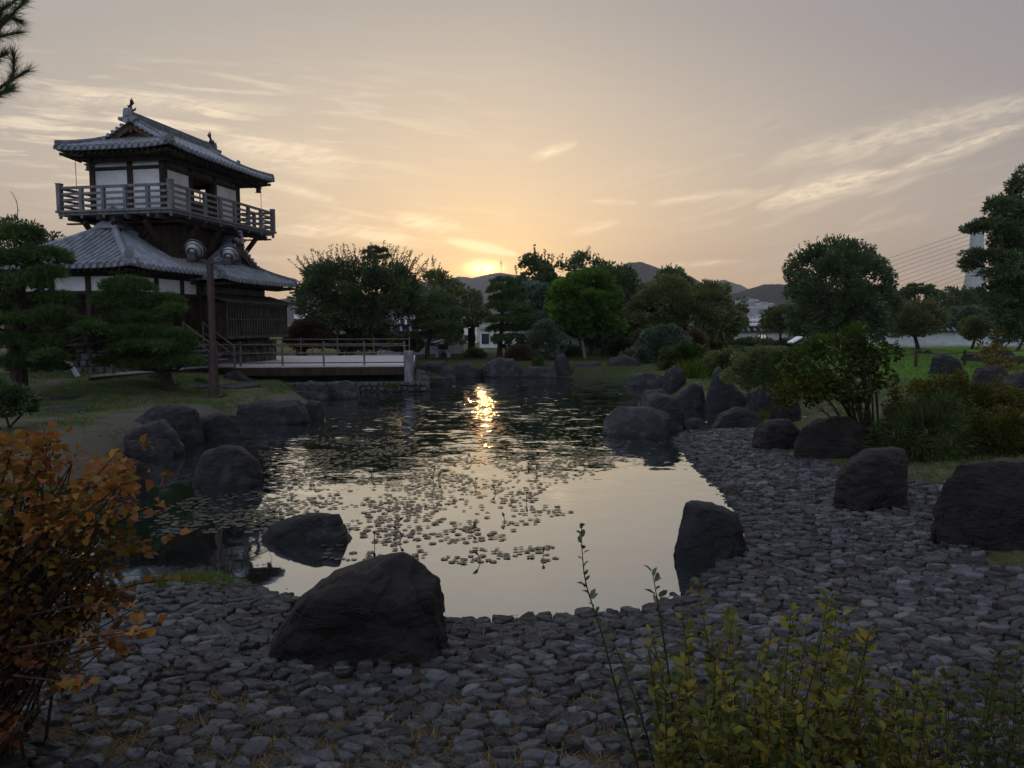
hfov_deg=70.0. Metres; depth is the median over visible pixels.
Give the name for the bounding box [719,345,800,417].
leafy shrub
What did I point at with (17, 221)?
tall weed
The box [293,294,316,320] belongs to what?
apartment block
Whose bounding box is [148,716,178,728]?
cobble stone
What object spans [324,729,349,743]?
cobble stone
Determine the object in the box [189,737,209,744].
cobble stone
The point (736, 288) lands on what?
hill
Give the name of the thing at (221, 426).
boulder
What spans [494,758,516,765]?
cobble stone
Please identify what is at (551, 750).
cobble stone
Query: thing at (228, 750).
cobble stone
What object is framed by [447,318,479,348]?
garden gate
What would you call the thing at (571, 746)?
cobble stone
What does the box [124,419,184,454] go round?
boulder
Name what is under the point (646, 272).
hill
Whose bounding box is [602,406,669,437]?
boulder
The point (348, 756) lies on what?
cobble stone
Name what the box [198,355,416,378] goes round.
viewing deck
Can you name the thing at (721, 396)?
boulder
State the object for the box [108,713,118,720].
cobble stone
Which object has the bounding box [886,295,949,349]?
plum tree
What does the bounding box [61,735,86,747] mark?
cobble stone
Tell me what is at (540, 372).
boulder
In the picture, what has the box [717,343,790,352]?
clipped hedge
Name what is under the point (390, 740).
cobble stone
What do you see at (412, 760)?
cobble stone
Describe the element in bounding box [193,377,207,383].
grass tuft
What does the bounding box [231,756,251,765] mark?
cobble stone
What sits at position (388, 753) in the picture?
cobble stone
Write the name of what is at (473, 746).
cobble stone
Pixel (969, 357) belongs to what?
boulder
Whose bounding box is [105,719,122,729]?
cobble stone
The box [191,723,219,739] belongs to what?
cobble stone
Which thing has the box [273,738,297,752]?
cobble stone
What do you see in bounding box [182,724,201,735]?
cobble stone
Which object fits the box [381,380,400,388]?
grass tuft
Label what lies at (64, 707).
cobble stone
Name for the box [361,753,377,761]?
cobble stone
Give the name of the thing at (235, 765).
cobble stone
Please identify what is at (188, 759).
cobble stone
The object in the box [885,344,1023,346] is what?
stone kerb
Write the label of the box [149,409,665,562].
distant lily pads
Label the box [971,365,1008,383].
boulder
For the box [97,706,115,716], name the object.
cobble stone
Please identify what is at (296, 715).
cobble stone
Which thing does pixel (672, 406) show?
boulder
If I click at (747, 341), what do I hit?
clipped hedge
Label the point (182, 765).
cobble stone
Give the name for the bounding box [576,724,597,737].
cobble stone
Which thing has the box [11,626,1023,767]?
dry grass
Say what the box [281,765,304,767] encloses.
cobble stone
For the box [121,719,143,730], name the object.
cobble stone
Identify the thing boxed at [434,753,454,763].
cobble stone
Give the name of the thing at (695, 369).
grass tuft
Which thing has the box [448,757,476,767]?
cobble stone
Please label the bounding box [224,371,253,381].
boulder
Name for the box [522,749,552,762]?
cobble stone
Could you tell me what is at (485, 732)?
cobble stone
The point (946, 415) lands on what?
feathery shrub
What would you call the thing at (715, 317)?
broadleaf tree
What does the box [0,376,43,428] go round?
shrub
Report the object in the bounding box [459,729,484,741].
cobble stone
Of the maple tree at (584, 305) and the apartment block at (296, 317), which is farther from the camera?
the apartment block at (296, 317)
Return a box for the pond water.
[54,377,807,622]
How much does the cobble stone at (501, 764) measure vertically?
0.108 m
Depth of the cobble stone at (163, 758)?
4.06 m
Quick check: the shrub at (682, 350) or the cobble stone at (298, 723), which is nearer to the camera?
the cobble stone at (298, 723)
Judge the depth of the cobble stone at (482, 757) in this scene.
4.12 m
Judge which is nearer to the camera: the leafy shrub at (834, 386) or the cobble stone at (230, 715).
the cobble stone at (230, 715)
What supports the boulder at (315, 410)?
in the pond water
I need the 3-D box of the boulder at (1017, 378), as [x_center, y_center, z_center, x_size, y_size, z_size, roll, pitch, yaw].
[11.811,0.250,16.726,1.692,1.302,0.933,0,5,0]
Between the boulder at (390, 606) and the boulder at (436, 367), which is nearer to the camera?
the boulder at (390, 606)
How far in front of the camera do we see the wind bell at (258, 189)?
32.29 m
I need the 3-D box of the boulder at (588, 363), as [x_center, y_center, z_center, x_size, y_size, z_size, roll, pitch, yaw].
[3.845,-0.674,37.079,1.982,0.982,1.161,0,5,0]
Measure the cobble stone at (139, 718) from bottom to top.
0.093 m
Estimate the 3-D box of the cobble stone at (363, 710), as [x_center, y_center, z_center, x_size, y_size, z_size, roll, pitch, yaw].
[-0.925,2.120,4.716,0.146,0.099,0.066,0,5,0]
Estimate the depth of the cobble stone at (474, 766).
3.94 m
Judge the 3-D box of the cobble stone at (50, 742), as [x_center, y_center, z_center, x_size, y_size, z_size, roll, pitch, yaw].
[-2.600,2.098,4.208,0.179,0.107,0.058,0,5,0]
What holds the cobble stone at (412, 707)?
on the ground at (108, 431)
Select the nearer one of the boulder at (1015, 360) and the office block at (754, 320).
the boulder at (1015, 360)
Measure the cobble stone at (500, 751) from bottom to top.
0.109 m
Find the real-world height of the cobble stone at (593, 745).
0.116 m
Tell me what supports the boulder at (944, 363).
on the ground at (108, 431)
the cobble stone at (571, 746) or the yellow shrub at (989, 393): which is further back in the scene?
the yellow shrub at (989, 393)
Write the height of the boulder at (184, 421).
0.989 m
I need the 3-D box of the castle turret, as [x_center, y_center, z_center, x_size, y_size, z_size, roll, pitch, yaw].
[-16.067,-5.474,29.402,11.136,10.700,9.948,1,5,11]
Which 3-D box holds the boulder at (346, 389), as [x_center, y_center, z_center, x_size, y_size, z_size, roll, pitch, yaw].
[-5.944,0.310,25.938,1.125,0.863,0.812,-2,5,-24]
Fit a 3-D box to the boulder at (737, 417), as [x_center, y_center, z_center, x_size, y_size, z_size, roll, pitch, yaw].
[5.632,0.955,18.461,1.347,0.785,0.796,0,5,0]
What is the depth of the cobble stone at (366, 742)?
4.24 m
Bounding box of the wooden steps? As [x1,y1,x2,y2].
[182,321,235,368]
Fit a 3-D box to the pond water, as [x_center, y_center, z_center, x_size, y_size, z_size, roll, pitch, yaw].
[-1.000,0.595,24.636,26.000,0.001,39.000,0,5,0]
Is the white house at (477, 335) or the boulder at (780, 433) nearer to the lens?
the boulder at (780, 433)
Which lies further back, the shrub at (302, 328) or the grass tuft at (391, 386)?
the shrub at (302, 328)
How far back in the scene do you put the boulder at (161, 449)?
14.20 m
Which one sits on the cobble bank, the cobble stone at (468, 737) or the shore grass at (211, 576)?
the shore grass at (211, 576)
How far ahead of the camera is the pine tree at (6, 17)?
5.83 m
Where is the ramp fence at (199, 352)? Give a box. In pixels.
[117,340,244,371]
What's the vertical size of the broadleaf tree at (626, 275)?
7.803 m
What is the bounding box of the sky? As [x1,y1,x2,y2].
[0,0,1023,302]
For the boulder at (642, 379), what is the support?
on the ground at (108, 431)
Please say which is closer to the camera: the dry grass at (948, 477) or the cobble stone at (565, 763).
the cobble stone at (565, 763)
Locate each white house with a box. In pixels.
[399,314,414,323]
[463,316,479,342]
[477,325,524,347]
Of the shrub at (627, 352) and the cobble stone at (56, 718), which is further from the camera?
the shrub at (627, 352)
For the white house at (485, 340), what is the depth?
61.86 m
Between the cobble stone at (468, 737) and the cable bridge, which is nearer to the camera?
the cobble stone at (468, 737)
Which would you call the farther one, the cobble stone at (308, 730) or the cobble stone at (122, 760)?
the cobble stone at (308, 730)
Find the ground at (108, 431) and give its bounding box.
[0,323,1023,767]
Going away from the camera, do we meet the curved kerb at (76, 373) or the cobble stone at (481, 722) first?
the cobble stone at (481, 722)
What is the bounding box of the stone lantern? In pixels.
[432,339,450,357]
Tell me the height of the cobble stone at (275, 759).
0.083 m
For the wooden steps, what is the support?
on the viewing deck
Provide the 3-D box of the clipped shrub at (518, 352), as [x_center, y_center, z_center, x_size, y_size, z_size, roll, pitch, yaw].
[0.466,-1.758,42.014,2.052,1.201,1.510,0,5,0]
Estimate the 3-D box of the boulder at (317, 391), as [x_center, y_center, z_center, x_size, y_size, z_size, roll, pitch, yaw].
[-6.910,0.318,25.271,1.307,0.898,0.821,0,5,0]
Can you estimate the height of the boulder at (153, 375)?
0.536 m
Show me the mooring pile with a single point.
(408, 366)
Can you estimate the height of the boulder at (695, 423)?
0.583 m
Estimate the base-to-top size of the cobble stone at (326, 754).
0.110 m
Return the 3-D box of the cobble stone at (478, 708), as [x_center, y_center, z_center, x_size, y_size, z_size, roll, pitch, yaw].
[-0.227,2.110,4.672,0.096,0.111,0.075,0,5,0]
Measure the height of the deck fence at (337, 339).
0.955 m
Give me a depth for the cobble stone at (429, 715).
4.58 m
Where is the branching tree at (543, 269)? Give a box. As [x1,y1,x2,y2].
[509,244,568,349]
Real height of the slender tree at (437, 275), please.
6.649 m
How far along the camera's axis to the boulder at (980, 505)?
7.91 m
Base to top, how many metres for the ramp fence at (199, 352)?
1.069 m
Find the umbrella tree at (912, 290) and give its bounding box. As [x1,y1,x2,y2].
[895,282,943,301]
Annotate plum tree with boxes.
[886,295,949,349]
[951,314,991,348]
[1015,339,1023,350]
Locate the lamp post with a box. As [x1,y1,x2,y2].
[184,239,240,397]
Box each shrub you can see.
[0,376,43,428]
[0,420,196,759]
[280,318,338,355]
[331,332,379,354]
[358,327,398,354]
[386,332,425,354]
[461,346,487,358]
[503,343,535,360]
[524,317,569,359]
[547,344,588,356]
[617,346,644,358]
[631,322,693,363]
[642,577,881,767]
[650,669,965,767]
[656,340,710,370]
[683,327,709,347]
[701,345,743,377]
[708,334,724,351]
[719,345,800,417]
[750,341,817,418]
[767,376,868,447]
[772,320,906,447]
[852,384,994,462]
[875,645,1023,767]
[881,367,1023,427]
[958,403,1023,456]
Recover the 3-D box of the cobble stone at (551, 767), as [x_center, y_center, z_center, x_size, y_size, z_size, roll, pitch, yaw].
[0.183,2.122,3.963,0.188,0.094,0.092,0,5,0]
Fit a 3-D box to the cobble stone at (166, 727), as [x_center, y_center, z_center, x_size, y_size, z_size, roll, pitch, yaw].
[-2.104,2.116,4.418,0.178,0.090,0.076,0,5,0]
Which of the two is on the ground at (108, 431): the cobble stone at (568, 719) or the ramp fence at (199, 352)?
the cobble stone at (568, 719)
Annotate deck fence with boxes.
[189,341,404,366]
[260,337,409,355]
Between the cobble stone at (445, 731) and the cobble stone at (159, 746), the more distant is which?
the cobble stone at (445, 731)
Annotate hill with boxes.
[279,297,359,323]
[363,273,531,322]
[618,262,699,320]
[689,284,911,323]
[714,280,746,294]
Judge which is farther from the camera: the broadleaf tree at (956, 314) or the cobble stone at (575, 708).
the broadleaf tree at (956, 314)
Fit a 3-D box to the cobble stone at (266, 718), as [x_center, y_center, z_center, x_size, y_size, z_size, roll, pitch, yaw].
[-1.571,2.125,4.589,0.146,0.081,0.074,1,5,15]
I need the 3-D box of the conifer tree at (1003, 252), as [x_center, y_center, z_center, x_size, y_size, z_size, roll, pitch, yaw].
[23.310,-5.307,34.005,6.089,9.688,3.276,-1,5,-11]
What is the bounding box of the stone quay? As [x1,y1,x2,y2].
[249,369,429,391]
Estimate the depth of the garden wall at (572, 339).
51.46 m
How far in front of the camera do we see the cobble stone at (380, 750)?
4.19 m
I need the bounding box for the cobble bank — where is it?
[0,426,1023,767]
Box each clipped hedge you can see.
[605,335,634,355]
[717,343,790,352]
[724,335,777,346]
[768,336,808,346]
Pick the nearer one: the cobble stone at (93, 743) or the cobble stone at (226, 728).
the cobble stone at (93, 743)
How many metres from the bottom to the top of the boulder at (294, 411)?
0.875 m
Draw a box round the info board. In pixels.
[787,336,802,350]
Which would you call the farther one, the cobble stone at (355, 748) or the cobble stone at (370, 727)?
the cobble stone at (370, 727)
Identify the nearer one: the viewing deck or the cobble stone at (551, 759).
the cobble stone at (551, 759)
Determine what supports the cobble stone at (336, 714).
on the ground at (108, 431)
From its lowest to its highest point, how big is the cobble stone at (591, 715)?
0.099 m
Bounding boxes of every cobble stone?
[41,761,63,767]
[42,712,63,726]
[44,739,67,747]
[44,746,74,760]
[59,702,80,713]
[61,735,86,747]
[68,715,86,725]
[68,756,95,767]
[71,722,88,731]
[72,707,94,715]
[75,750,94,757]
[76,722,104,735]
[82,753,104,767]
[85,736,112,751]
[93,719,109,725]
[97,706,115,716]
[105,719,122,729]
[107,756,126,767]
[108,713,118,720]
[111,726,139,738]
[112,707,129,717]
[113,761,146,767]
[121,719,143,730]
[125,747,145,760]
[130,762,159,767]
[133,716,152,725]
[135,704,154,716]
[138,737,158,749]
[146,751,164,761]
[147,728,178,741]
[147,742,168,752]
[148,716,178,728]
[149,725,175,732]
[156,710,183,721]
[156,754,173,767]
[157,707,178,711]
[163,741,181,755]
[164,734,193,746]
[168,763,188,767]
[170,755,194,767]
[173,748,193,758]
[178,705,198,719]
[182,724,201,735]
[183,743,206,752]
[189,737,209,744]
[189,764,205,767]
[190,701,208,714]
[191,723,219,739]
[199,755,225,766]
[202,711,219,720]
[202,761,216,767]
[208,711,236,722]
[208,719,232,730]
[209,734,225,749]
[217,742,236,759]
[221,723,245,734]
[223,763,251,767]
[225,730,251,741]
[230,737,250,749]
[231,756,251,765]
[234,706,260,719]
[236,717,265,729]
[241,740,268,758]
[250,736,271,742]
[252,715,270,723]
[258,724,280,737]
[265,709,283,719]
[269,718,289,726]
[270,756,290,767]
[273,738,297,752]
[280,718,309,728]
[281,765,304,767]
[282,749,318,759]
[283,724,299,736]
[286,710,301,718]
[289,735,317,749]
[291,754,320,767]
[299,707,322,714]
[300,724,327,737]
[304,719,319,725]
[306,712,328,722]
[315,746,334,761]
[316,761,341,767]
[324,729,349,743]
[328,705,344,721]
[336,733,371,747]
[337,749,356,762]
[341,725,366,735]
[342,742,364,756]
[346,705,360,720]
[346,720,364,727]
[355,737,388,751]
[356,716,383,724]
[359,705,378,713]
[359,760,396,767]
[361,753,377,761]
[364,710,384,717]
[364,723,375,732]
[371,728,391,736]
[374,747,388,755]
[379,721,400,728]
[380,726,411,739]
[380,749,403,763]
[382,704,396,714]
[384,735,407,744]
[389,710,412,722]
[393,744,411,758]
[394,737,414,747]
[400,703,422,716]
[405,721,427,731]
[407,755,435,767]
[411,709,437,723]
[416,743,442,755]
[419,735,437,742]
[422,762,443,767]
[423,736,447,748]
[431,717,455,730]
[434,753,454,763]
[441,711,463,725]
[441,727,459,738]
[446,705,465,717]
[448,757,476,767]
[451,740,483,754]
[452,732,479,746]
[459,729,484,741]
[460,717,492,730]
[463,752,485,761]
[464,765,481,767]
[468,711,488,719]
[470,705,482,712]
[470,760,490,767]
[475,728,489,736]
[484,735,510,750]
[488,710,508,717]
[489,728,505,736]
[491,745,518,759]
[492,714,512,728]
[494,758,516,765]
[497,761,516,767]
[503,727,515,736]
[508,714,529,726]
[509,733,527,744]
[514,707,540,715]
[518,738,541,751]
[520,715,550,729]
[520,725,540,738]
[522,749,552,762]
[523,760,539,767]
[526,747,556,752]
[533,705,556,715]
[534,732,563,743]
[543,766,559,767]
[544,722,568,734]
[544,753,557,766]
[545,735,560,749]
[548,705,564,720]
[556,711,589,729]
[559,755,581,767]
[563,740,584,753]
[564,735,587,743]
[565,703,591,710]
[568,706,582,712]
[571,760,594,767]
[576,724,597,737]
[579,711,596,723]
[584,737,603,755]
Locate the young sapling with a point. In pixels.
(995, 347)
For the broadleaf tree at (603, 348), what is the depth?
46.89 m
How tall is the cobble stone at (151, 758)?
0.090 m
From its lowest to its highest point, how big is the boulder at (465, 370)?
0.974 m
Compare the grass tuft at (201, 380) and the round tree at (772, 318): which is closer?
the grass tuft at (201, 380)
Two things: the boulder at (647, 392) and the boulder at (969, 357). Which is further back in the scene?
the boulder at (969, 357)
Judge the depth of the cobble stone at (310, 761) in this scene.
4.03 m
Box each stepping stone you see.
[41,407,87,411]
[51,394,83,399]
[193,384,219,388]
[221,382,260,388]
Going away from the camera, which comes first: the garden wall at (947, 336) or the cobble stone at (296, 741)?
the cobble stone at (296, 741)
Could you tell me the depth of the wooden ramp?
23.92 m
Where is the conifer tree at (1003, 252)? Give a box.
[955,163,1023,345]
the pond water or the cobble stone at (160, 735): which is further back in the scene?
the pond water
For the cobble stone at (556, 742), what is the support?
on the ground at (108, 431)
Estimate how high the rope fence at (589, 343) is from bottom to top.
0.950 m
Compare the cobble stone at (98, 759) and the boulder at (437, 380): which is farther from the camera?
the boulder at (437, 380)
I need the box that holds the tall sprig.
[576,523,686,767]
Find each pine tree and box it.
[0,0,43,106]
[0,212,66,370]
[0,219,128,397]
[82,273,207,391]
[407,293,472,358]
[483,275,542,357]
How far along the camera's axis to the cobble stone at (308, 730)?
4.39 m
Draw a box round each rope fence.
[569,341,606,353]
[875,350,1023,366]
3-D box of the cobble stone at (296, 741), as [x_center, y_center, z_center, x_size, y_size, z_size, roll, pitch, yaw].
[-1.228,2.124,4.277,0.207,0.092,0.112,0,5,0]
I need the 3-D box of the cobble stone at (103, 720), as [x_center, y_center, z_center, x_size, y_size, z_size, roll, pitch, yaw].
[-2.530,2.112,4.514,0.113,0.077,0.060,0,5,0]
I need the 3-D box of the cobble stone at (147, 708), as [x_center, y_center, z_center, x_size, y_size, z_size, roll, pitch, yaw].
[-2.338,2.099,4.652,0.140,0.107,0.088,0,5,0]
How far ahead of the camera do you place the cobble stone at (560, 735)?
4.35 m
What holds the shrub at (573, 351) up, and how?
on the ground at (108, 431)
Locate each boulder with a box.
[107,458,148,490]
[123,438,172,459]
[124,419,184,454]
[134,404,204,445]
[148,372,159,379]
[192,445,262,489]
[200,412,243,440]
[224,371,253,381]
[236,399,309,423]
[262,512,351,544]
[268,552,448,666]
[294,380,331,400]
[295,390,312,400]
[304,400,323,419]
[329,380,359,398]
[420,361,449,374]
[429,376,454,384]
[439,366,455,379]
[453,363,481,377]
[480,357,523,377]
[521,366,556,377]
[554,354,573,375]
[574,361,601,366]
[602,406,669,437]
[607,354,639,365]
[627,373,660,386]
[640,388,668,404]
[642,392,684,432]
[651,375,663,389]
[662,365,685,394]
[673,500,746,563]
[677,383,704,408]
[683,418,709,430]
[704,366,745,410]
[711,406,760,428]
[745,387,800,414]
[752,418,799,449]
[793,416,873,458]
[833,446,908,511]
[928,353,963,374]
[930,457,1023,550]
[961,353,983,360]
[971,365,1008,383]
[987,371,1023,416]
[996,350,1013,355]
[998,355,1023,362]
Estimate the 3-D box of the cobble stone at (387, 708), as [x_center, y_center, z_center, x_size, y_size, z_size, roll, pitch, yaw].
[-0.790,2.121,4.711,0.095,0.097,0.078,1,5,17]
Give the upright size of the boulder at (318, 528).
0.604 m
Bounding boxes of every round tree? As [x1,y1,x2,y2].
[757,303,795,345]
[781,233,908,352]
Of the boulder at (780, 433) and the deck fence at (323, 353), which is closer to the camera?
the boulder at (780, 433)
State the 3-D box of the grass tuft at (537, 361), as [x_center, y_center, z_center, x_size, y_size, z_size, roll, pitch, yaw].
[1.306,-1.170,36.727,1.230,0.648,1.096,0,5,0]
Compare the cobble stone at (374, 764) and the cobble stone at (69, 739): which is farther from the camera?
the cobble stone at (69, 739)
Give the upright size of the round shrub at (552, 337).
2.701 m
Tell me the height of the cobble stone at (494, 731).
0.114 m
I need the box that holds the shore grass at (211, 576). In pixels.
[117,568,268,595]
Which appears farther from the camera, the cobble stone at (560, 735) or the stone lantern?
the stone lantern
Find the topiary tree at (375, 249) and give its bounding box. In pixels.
[360,244,390,351]
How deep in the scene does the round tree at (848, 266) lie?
49.90 m
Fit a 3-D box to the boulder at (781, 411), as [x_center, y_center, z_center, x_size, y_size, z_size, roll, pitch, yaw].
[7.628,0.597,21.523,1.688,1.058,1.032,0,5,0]
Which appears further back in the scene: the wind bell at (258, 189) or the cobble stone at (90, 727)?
the wind bell at (258, 189)
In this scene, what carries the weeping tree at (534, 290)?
on the ground at (108, 431)
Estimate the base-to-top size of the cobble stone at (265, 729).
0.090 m
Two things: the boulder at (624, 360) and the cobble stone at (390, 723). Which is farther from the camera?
the boulder at (624, 360)
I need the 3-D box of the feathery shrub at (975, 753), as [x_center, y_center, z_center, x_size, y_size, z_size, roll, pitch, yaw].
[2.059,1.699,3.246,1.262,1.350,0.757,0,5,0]
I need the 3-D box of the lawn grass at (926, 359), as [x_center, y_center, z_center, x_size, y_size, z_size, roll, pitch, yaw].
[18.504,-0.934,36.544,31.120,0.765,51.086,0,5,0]
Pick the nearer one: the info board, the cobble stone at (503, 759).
the cobble stone at (503, 759)
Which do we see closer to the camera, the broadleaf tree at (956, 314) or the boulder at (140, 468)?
the boulder at (140, 468)
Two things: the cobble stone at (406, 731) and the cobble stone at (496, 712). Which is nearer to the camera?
the cobble stone at (406, 731)
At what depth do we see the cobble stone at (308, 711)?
4.69 m
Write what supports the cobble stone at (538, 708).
on the ground at (108, 431)
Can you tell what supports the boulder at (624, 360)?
on the ground at (108, 431)
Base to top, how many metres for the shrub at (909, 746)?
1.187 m
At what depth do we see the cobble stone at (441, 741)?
4.27 m
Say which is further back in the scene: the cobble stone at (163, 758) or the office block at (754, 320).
the office block at (754, 320)
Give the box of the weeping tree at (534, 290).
[508,279,550,332]
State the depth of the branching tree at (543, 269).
49.78 m
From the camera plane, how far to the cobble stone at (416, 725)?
4.49 m
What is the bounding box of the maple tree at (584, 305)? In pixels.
[542,266,630,357]
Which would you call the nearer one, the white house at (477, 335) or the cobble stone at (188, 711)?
the cobble stone at (188, 711)
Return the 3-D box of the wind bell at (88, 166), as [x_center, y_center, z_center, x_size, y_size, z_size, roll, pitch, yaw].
[-15.534,-8.039,26.840,0.340,0.400,0.294,0,5,0]
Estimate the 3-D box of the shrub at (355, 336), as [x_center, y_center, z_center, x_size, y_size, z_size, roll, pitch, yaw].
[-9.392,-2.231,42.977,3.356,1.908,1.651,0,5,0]
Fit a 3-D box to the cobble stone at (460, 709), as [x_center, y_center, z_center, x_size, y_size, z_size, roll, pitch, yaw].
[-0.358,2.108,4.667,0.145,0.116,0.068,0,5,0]
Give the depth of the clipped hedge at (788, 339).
65.54 m
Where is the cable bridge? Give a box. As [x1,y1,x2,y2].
[747,218,992,308]
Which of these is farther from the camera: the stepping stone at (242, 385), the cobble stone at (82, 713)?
the stepping stone at (242, 385)
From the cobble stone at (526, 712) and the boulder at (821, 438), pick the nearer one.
the cobble stone at (526, 712)
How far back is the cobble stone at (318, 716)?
4.60 m
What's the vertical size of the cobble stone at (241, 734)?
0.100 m
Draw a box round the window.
[482,334,488,343]
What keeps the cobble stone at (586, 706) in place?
on the ground at (108, 431)
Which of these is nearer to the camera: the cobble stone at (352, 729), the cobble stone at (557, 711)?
the cobble stone at (352, 729)
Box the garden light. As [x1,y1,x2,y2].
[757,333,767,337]
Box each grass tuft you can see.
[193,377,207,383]
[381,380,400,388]
[530,355,548,366]
[656,357,713,379]
[751,408,769,420]
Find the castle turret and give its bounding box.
[1,98,297,376]
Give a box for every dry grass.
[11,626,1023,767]
[844,439,1022,642]
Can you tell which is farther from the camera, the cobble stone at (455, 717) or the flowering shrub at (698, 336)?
the flowering shrub at (698, 336)
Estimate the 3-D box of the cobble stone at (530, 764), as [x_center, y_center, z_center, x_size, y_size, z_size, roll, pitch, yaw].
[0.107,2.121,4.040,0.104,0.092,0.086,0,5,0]
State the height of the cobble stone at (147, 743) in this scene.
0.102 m
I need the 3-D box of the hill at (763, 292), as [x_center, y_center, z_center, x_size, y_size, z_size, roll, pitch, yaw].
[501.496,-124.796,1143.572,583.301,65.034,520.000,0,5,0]
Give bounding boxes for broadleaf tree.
[564,246,651,350]
[600,310,625,356]
[624,272,750,346]
[652,263,696,311]
[925,285,1022,312]
[942,304,994,325]
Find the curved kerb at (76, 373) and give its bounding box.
[66,361,79,377]
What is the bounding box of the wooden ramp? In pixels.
[89,362,208,380]
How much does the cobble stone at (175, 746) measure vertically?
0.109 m
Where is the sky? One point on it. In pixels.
(712, 139)
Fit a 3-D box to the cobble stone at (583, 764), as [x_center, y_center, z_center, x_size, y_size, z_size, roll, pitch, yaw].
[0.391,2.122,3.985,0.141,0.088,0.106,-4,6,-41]
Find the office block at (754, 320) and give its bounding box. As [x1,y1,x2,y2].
[741,316,760,325]
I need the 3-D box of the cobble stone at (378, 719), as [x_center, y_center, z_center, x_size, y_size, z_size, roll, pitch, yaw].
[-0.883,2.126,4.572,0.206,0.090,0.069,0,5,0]
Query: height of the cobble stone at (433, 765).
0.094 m
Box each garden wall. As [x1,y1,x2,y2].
[377,324,463,354]
[563,332,610,353]
[723,326,1023,344]
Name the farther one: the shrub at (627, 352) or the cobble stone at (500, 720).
the shrub at (627, 352)
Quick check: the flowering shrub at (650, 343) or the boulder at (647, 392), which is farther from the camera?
the flowering shrub at (650, 343)
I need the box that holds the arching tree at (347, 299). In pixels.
[286,240,428,355]
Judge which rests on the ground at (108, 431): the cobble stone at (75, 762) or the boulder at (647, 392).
the cobble stone at (75, 762)
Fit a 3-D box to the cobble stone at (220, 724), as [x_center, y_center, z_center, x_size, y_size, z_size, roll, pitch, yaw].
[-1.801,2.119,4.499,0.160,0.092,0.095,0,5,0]
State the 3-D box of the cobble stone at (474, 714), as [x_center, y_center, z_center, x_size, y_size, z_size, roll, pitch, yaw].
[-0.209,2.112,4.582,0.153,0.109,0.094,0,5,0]
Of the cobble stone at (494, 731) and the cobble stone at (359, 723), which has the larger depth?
the cobble stone at (359, 723)
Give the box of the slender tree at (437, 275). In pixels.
[415,254,491,355]
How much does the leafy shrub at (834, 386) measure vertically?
2.499 m
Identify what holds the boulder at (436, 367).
on the ground at (108, 431)
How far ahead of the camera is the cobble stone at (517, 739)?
4.32 m
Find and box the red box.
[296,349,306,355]
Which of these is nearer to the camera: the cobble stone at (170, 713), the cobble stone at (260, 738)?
the cobble stone at (260, 738)
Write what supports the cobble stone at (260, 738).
on the ground at (108, 431)
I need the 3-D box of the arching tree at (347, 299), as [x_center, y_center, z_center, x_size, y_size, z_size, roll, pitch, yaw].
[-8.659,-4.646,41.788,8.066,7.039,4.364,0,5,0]
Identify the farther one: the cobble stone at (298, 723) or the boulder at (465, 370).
the boulder at (465, 370)
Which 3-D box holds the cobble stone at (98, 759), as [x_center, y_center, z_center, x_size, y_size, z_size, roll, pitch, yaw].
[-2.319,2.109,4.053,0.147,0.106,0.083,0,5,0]
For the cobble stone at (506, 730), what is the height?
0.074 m
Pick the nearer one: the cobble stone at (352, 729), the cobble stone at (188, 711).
the cobble stone at (352, 729)
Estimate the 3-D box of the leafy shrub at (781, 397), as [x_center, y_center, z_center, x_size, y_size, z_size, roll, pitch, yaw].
[5.575,0.599,13.282,2.005,1.521,0.918,0,5,0]
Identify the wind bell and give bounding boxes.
[84,159,92,170]
[255,186,261,192]
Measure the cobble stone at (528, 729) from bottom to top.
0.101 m
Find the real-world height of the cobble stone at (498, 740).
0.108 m
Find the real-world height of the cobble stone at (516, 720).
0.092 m
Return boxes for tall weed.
[10,191,18,285]
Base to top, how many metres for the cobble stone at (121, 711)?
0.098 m
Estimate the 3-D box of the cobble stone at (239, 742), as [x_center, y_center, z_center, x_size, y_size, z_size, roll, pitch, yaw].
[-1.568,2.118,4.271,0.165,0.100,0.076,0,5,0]
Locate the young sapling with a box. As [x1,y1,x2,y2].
[972,327,1023,371]
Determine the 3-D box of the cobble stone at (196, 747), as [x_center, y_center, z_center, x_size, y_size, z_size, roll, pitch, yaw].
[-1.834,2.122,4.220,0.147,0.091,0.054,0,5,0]
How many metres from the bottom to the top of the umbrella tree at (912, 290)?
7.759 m
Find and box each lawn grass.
[0,371,307,495]
[565,347,1022,477]
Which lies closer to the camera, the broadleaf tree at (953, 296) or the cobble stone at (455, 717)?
the cobble stone at (455, 717)
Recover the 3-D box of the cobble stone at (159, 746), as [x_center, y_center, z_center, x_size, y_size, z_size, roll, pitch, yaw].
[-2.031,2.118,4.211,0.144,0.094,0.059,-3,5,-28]
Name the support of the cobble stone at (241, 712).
on the ground at (108, 431)
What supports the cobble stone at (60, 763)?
on the ground at (108, 431)
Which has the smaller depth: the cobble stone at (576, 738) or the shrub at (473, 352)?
the cobble stone at (576, 738)
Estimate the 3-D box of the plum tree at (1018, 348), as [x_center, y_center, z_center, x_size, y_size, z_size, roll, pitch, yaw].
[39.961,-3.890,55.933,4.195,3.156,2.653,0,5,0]
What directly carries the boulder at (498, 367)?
on the ground at (108, 431)
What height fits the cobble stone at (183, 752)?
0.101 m
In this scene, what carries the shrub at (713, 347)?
on the ground at (108, 431)
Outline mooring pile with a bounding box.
[404,351,413,381]
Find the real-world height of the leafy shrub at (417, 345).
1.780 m

